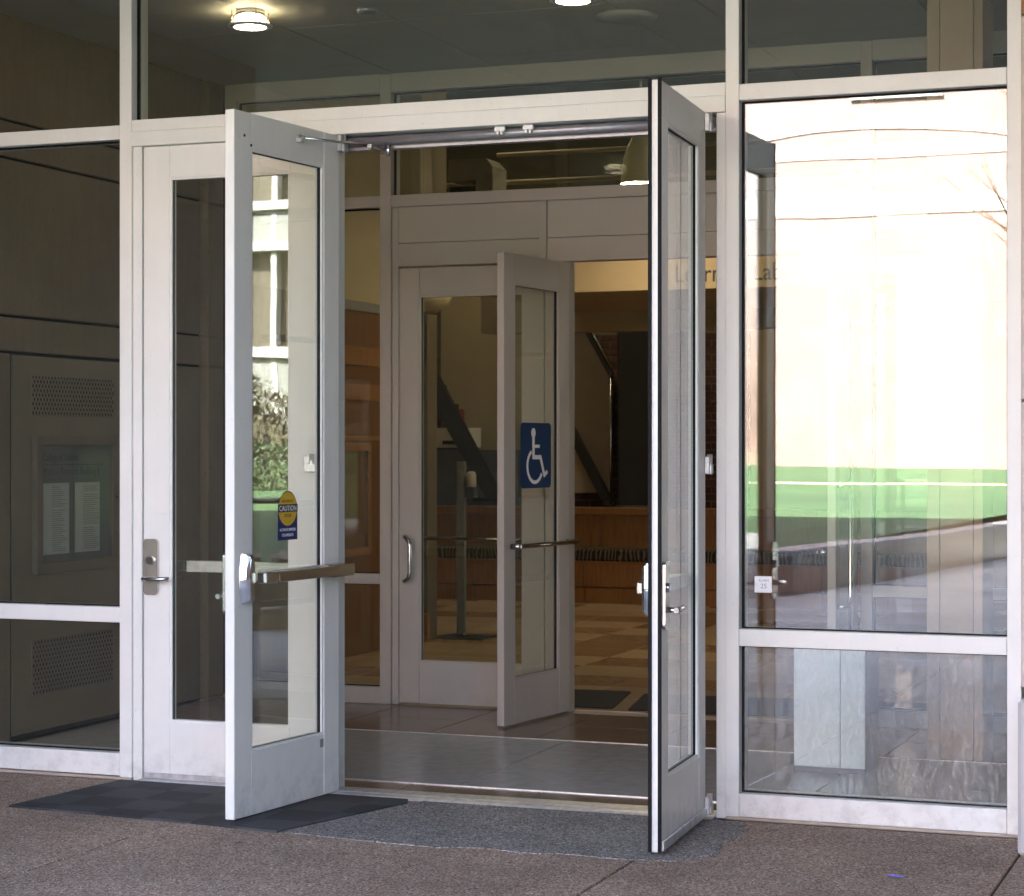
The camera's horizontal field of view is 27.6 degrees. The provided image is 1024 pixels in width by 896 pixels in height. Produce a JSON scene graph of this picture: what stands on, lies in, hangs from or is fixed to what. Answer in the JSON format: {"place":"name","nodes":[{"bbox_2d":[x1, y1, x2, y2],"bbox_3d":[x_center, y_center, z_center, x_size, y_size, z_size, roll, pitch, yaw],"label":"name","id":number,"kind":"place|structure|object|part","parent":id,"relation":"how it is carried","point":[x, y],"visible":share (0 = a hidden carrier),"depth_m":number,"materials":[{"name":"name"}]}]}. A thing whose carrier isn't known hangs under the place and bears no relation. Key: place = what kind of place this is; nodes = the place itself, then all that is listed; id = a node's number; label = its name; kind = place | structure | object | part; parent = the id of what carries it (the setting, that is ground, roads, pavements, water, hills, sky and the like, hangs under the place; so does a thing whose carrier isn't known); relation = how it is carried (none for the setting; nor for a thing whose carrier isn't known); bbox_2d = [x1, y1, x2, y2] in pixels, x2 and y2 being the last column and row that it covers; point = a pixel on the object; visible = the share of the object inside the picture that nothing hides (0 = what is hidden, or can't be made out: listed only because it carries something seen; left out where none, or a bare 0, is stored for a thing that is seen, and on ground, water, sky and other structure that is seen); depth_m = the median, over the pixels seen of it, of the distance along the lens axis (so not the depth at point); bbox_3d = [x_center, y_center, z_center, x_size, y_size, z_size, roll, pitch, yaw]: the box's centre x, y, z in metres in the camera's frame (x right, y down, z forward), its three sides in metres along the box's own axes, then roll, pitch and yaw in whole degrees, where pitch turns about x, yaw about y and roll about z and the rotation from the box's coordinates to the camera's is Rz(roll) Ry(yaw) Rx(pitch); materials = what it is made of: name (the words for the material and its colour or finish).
{"place":"outdoors","nodes":[
{"label":"outdoors","id":0,"kind":"place"},
{"bbox_2d":[15,701,197,741],"bbox_3d":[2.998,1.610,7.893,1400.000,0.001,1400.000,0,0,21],"label":"ground","id":1,"kind":"structure","parent":0,"point":[58,732],"depth_m":11.94,"materials":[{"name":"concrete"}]},
{"bbox_3d":[-2.083,-10.425,17.044,44.000,24.050,30.500,0,0,21],"label":"main building","id":2,"kind":"object","parent":1,"relation":"on","visible":0},
{"bbox_2d":[448,158,505,192],"bbox_3d":[-0.324,-2.240,19.183,0.450,0.780,0.350,0,0,21],"label":"air duct","id":3,"kind":"object","parent":2,"relation":"attached to","point":[481,174],"visible":0.49,"depth_m":19.03,"materials":[{"name":"beige metal"}]},
{"bbox_2d":[0,0,1006,84],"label":"vestibule ceiling","id":4,"kind":"structure","parent":2,"relation":"attached to","point":[299,40],"depth_m":11.27,"materials":[{"name":"grey paint"}]},
{"bbox_2d":[227,8,272,30],"bbox_3d":[-1.349,-2.197,10.753,0.232,0.102,0.232,0,0,21],"label":"ceiling lamp","id":5,"kind":"object","parent":4,"relation":"attached to","point":[249,19],"visible":1,"depth_m":10.70,"materials":[{"name":"metal"}]},
{"bbox_2d":[356,6,377,15],"bbox_3d":[-0.743,-2.231,10.682,0.110,0.037,0.110,0,0,21],"label":"smoke detector","id":6,"kind":"object","parent":4,"relation":"attached to","point":[366,10],"visible":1,"depth_m":10.64,"materials":[{"name":"white plastic"}]},
{"bbox_2d":[549,0,596,5],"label":"ceiling lamp","id":7,"kind":"object","parent":4,"relation":"attached to","point":[572,2],"visible":1,"depth_m":10.14,"materials":[{"name":"metal"}]},
{"bbox_2d":[596,9,657,23],"bbox_3d":[0.599,-2.236,10.869,0.320,0.025,0.320,0,0,21],"label":"ceiling speaker","id":8,"kind":"object","parent":4,"relation":"attached to","point":[626,16],"visible":1,"depth_m":10.80,"materials":[{"name":"paint"}]},
{"bbox_2d":[0,0,1023,837],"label":"storefront","id":9,"kind":"object","parent":2,"relation":"attached to","point":[598,114],"visible":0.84,"depth_m":8.77,"materials":[{"name":"white metal"}]},
{"bbox_2d":[141,142,314,782],"bbox_3d":[-1.264,0.071,9.563,0.936,2.933,0.198,0,0,21],"label":"glass door","id":10,"kind":"structure","parent":9,"relation":"attached to","point":[185,749],"depth_m":9.63,"materials":[{"name":"white metal"}]},
{"bbox_2d":[215,109,389,819],"bbox_3d":[-0.922,0.067,9.012,0.250,2.943,0.947,0,0,37],"label":"glass door","id":11,"kind":"structure","parent":9,"relation":"attached to","point":[260,778],"depth_m":8.86,"materials":[{"name":"white metal"}]},
{"bbox_2d":[636,78,712,852],"bbox_3d":[0.660,0.070,8.319,0.198,2.937,0.860,0,0,17],"label":"glass door","id":12,"kind":"structure","parent":9,"relation":"attached to","point":[680,804],"depth_m":8.02,"materials":[{"name":"white metal"}]},
{"bbox_2d":[755,576,771,592],"bbox_3d":[1.046,0.572,8.692,0.073,0.068,0.002,0,0,21],"label":"paper notice","id":13,"kind":"object","parent":9,"relation":"attached to","point":[763,584],"visible":1,"depth_m":8.69,"materials":[{"name":"grey paper"}]},
{"bbox_2d":[447,160,926,187],"bbox_3d":[1.406,-2.448,18.767,4.700,0.047,0.047,0,0,21],"label":"ceiling pipe","id":14,"kind":"object","parent":2,"relation":"attached to","point":[714,172],"visible":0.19,"depth_m":18.47,"materials":[{"name":"grey metal"}]},
{"bbox_2d":[496,130,926,157],"bbox_3d":[1.733,-2.707,18.643,4.000,0.043,0.043,0,0,21],"label":"ceiling pipe","id":15,"kind":"object","parent":2,"relation":"attached to","point":[750,141],"visible":0.66,"depth_m":18.47,"materials":[{"name":"grey metal"}]},
{"bbox_2d":[480,247,1006,334],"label":"sign fascia","id":16,"kind":"structure","parent":2,"relation":"attached to","point":[787,291],"depth_m":17.91,"materials":[{"name":"beige paint"}]},
{"bbox_2d":[0,695,1017,838],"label":"vestibule floor","id":17,"kind":"structure","parent":0,"point":[590,756],"depth_m":10.45,"materials":[{"name":"tile"}]},
{"bbox_2d":[225,31,1006,733],"bbox_3d":[1.580,-0.366,11.769,7.145,3.833,0.140,0,0,21],"label":"storefront","id":18,"kind":"object","parent":17,"relation":"on","point":[787,215],"visible":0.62,"depth_m":12.20,"materials":[{"name":"white metal"}]},
{"bbox_2d":[399,266,544,706],"bbox_3d":[-0.237,0.232,12.428,0.935,2.613,0.186,0,0,21],"label":"glass door","id":19,"kind":"structure","parent":18,"relation":"attached to","point":[447,682],"depth_m":12.49,"materials":[{"name":"white metal"}]},
{"bbox_2d":[497,252,579,725],"bbox_3d":[0.156,0.232,11.827,0.112,2.613,0.797,0,0,28],"label":"glass door","id":20,"kind":"structure","parent":18,"relation":"attached to","point":[531,695],"depth_m":11.78,"materials":[{"name":"white metal"}]},
{"bbox_2d":[817,240,856,629],"bbox_3d":[1.777,0.232,11.190,0.186,2.613,0.802,0,0,17],"label":"glass door","id":21,"kind":"structure","parent":18,"relation":"attached to","point":[841,262],"depth_m":10.86,"materials":[{"name":"white metal"}]},
{"bbox_2d":[794,649,878,774],"bbox_3d":[1.564,1.240,10.053,0.345,0.620,0.340,0,0,21],"label":"pedestal","id":22,"kind":"object","parent":17,"relation":"on","point":[836,711],"visible":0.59,"depth_m":9.90,"materials":[{"name":"grey metal"}]},
{"bbox_3d":[1.450,1.226,9.922,0.221,0.588,0.014,0,0,21],"label":"door panel","id":23,"kind":"part","parent":22,"relation":"part of","materials":[{"name":"metal"}]},
{"bbox_3d":[1.612,1.226,9.860,0.116,0.588,0.014,0,0,21],"label":"door panel","id":24,"kind":"part","parent":22,"relation":"part of","materials":[{"name":"metal"}]},
{"bbox_2d":[927,0,992,760],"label":"clad column","id":25,"kind":"structure","parent":17,"relation":"on","point":[959,386],"depth_m":10.34,"materials":[{"name":"beige metal"}]},
{"bbox_2d":[0,773,1023,895],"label":"pavement","id":26,"kind":"structure","parent":0,"point":[48,853],"depth_m":7.73,"materials":[{"name":"grey concrete"}]},
{"bbox_2d":[0,13,225,741],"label":"concrete wall","id":27,"kind":"structure","parent":26,"relation":"on","point":[59,291],"depth_m":11.56,"materials":[{"name":"black concrete"}]},
{"bbox_2d":[32,436,117,574],"bbox_3d":[-2.397,0.310,11.492,0.040,0.740,0.810,0,0,21],"label":"notice board","id":28,"kind":"object","parent":27,"relation":"attached to","point":[74,503],"visible":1,"depth_m":11.48,"materials":[{"name":"grey metal"}]},
{"bbox_2d":[9,779,407,832],"bbox_3d":[-1.316,1.546,9.005,1.575,0.009,0.905,0,0,21],"label":"door mat","id":29,"kind":"object","parent":26,"relation":"on","point":[177,802],"depth_m":8.97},
{"bbox_2d":[280,801,745,861],"bbox_3d":[0.029,1.548,8.448,1.774,0.004,0.959,0,0,21],"label":"ramp patch","id":30,"kind":"object","parent":26,"relation":"on","point":[522,830],"visible":1,"depth_m":8.39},
{"bbox_2d":[886,873,904,877],"bbox_3d":[1.377,1.540,7.500,0.074,0.016,0.018,0,0,30],"label":"litter scrap","id":31,"kind":"object","parent":26,"relation":"on","point":[894,875],"visible":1,"depth_m":7.50,"materials":[{"name":"paper"}]},
{"bbox_2d":[1018,0,1023,855],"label":"stone pier","id":32,"kind":"structure","parent":26,"relation":"on","point":[1021,777],"depth_m":8.23,"materials":[{"name":"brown stone"}]},
{"bbox_2d":[194,599,1006,720],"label":"lobby floor","id":33,"kind":"structure","parent":0,"point":[611,646],"depth_m":15.67,"materials":[{"name":"tile"}]},
{"bbox_2d":[226,84,409,677],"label":"lobby side wall","id":34,"kind":"structure","parent":33,"relation":"on","point":[270,408],"depth_m":15.28,"materials":[{"name":"beige paint"}]},
{"bbox_2d":[421,93,451,641],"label":"timber column","id":35,"kind":"structure","parent":33,"relation":"on","point":[432,306],"depth_m":16.73,"materials":[{"name":"brown wood"}]},
{"bbox_2d":[437,461,496,639],"bbox_3d":[-0.369,0.832,16.981,0.430,1.434,0.400,0,0,21],"label":"sanitizer stand","id":36,"kind":"object","parent":33,"relation":"on","point":[468,480],"visible":0.98,"depth_m":16.92,"materials":[{"name":"grey paint"}]},
{"bbox_2d":[437,428,521,505],"bbox_3d":[-0.715,0.672,22.407,1.750,1.755,0.240,0,0,21],"label":"reception counter","id":37,"kind":"object","parent":33,"relation":"on","point":[449,456],"visible":0.25,"depth_m":22.27,"materials":[{"name":"wood"}]},
{"bbox_2d":[458,409,463,419],"bbox_3d":[-0.569,-0.306,22.362,0.055,0.200,0.160,0,0,21],"label":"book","id":38,"kind":"object","parent":37,"relation":"on","point":[461,411],"visible":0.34,"depth_m":22.38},
{"bbox_2d":[575,689,630,708],"bbox_3d":[0.334,1.546,12.889,0.870,0.008,0.850,0,0,21],"label":"lobby mat","id":39,"kind":"object","parent":33,"relation":"on","point":[604,699],"visible":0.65,"depth_m":12.80,"materials":[{"name":"black carpet"}]},
{"bbox_2d":[615,332,647,507],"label":"black column","id":40,"kind":"structure","parent":33,"relation":"on","point":[632,419],"depth_m":21.39,"materials":[{"name":"paint"}]},
{"bbox_2d":[437,505,926,611],"bbox_3d":[1.388,1.083,20.832,6.000,0.935,0.672,0,0,21],"label":"wooden bench","id":41,"kind":"object","parent":33,"relation":"on","point":[797,586],"visible":0.38,"depth_m":20.60,"materials":[{"name":"brown wood"}]},
{"bbox_2d":[437,545,496,558],"bbox_3d":[-0.344,1.073,21.411,0.742,0.116,0.500,0,0,21],"label":"seat cushion","id":42,"kind":"object","parent":41,"relation":"on","point":[478,551],"visible":0.52,"depth_m":21.18,"materials":[{"name":"brown fabric"}]},
{"bbox_2d":[515,547,587,559],"bbox_3d":[0.357,1.073,21.144,0.742,0.116,0.500,0,0,21],"label":"seat cushion","id":43,"kind":"object","parent":41,"relation":"on","point":[518,553],"visible":0.06,"depth_m":20.99,"materials":[{"name":"brown fabric"}]},
{"bbox_2d":[575,547,647,561],"bbox_3d":[1.058,1.073,20.878,0.742,0.116,0.500,0,0,21],"label":"ventilation grille","id":44,"kind":"object","parent":41,"relation":"on","point":[619,554],"visible":0.76,"depth_m":20.66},
{"bbox_2d":[647,548,716,563],"bbox_3d":[1.759,1.073,20.612,0.742,0.116,0.500,0,0,21],"label":"seat cushion","id":45,"kind":"object","parent":41,"relation":"on","point":[676,555],"visible":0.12,"depth_m":20.39,"materials":[{"name":"grey fabric"}]},
{"bbox_2d":[748,550,805,564],"bbox_3d":[2.460,1.073,20.345,0.742,0.116,0.500,0,0,21],"label":"seat cushion","id":46,"kind":"object","parent":41,"relation":"on","point":[777,557],"visible":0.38,"depth_m":20.09,"materials":[{"name":"grey fabric"}]},
{"bbox_2d":[797,551,881,565],"bbox_3d":[3.161,1.073,20.079,0.742,0.116,0.500,0,0,21],"label":"seat cushion","id":47,"kind":"object","parent":41,"relation":"on","point":[810,558],"visible":0.54,"depth_m":19.92,"materials":[{"name":"grey fabric"}]},
{"bbox_2d":[877,552,926,567],"bbox_3d":[3.862,1.073,19.813,0.742,0.116,0.500,0,0,21],"label":"seat cushion","id":48,"kind":"object","parent":41,"relation":"on","point":[900,559],"visible":0.44,"depth_m":19.64,"materials":[{"name":"grey fabric"}]},
{"bbox_2d":[435,40,1006,314],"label":"lobby back wall","id":49,"kind":"structure","parent":33,"relation":"on","point":[901,218],"depth_m":22.77,"materials":[{"name":"beige paint"}]},
{"bbox_2d":[437,315,1006,603],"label":"brick wall","id":50,"kind":"structure","parent":33,"relation":"on","point":[787,418],"depth_m":21.34,"materials":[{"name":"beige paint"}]},
{"bbox_2d":[437,333,613,504],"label":"staircase","id":51,"kind":"structure","parent":50,"relation":"on","point":[594,373],"depth_m":21.73,"materials":[{"name":"black metal"}]},
{"bbox_2d":[441,266,521,449],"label":"stair soffit wall","id":52,"kind":"structure","parent":51,"relation":"attached to","point":[469,363],"depth_m":22.47,"materials":[{"name":"beige paint"}]},
{"bbox_2d":[575,451,596,492],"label":"stair soffit","id":53,"kind":"structure","parent":52,"relation":"attached to","point":[583,483],"depth_m":21.91,"materials":[{"name":"beige paint"}]},
{"bbox_2d":[628,694,926,717],"bbox_3d":[1.585,1.546,12.425,1.860,0.008,0.930,0,0,21],"label":"lobby mat","id":54,"kind":"object","parent":33,"relation":"on","point":[773,707],"visible":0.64,"depth_m":12.45,"materials":[{"name":"black carpet"}]},
{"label":"lobby ceiling","id":55,"kind":"structure","parent":0,"visible":0},
{"bbox_2d":[390,73,431,194],"bbox_3d":[-0.717,-2.820,14.332,0.280,3.060,0.200,0,0,21],"label":"bulkhead post","id":56,"kind":"object","parent":55,"relation":"hanging from","point":[415,171],"depth_m":14.23,"materials":[{"name":"beige paint"}]},
{"bbox_2d":[620,80,647,184],"bbox_3d":[0.997,-3.241,16.141,0.330,2.415,0.330,0,0,21],"label":"pendant lamp","id":57,"kind":"object","parent":55,"relation":"hanging from","point":[635,166],"visible":0.45,"depth_m":16.03,"materials":[{"name":"beige"}]}
]}

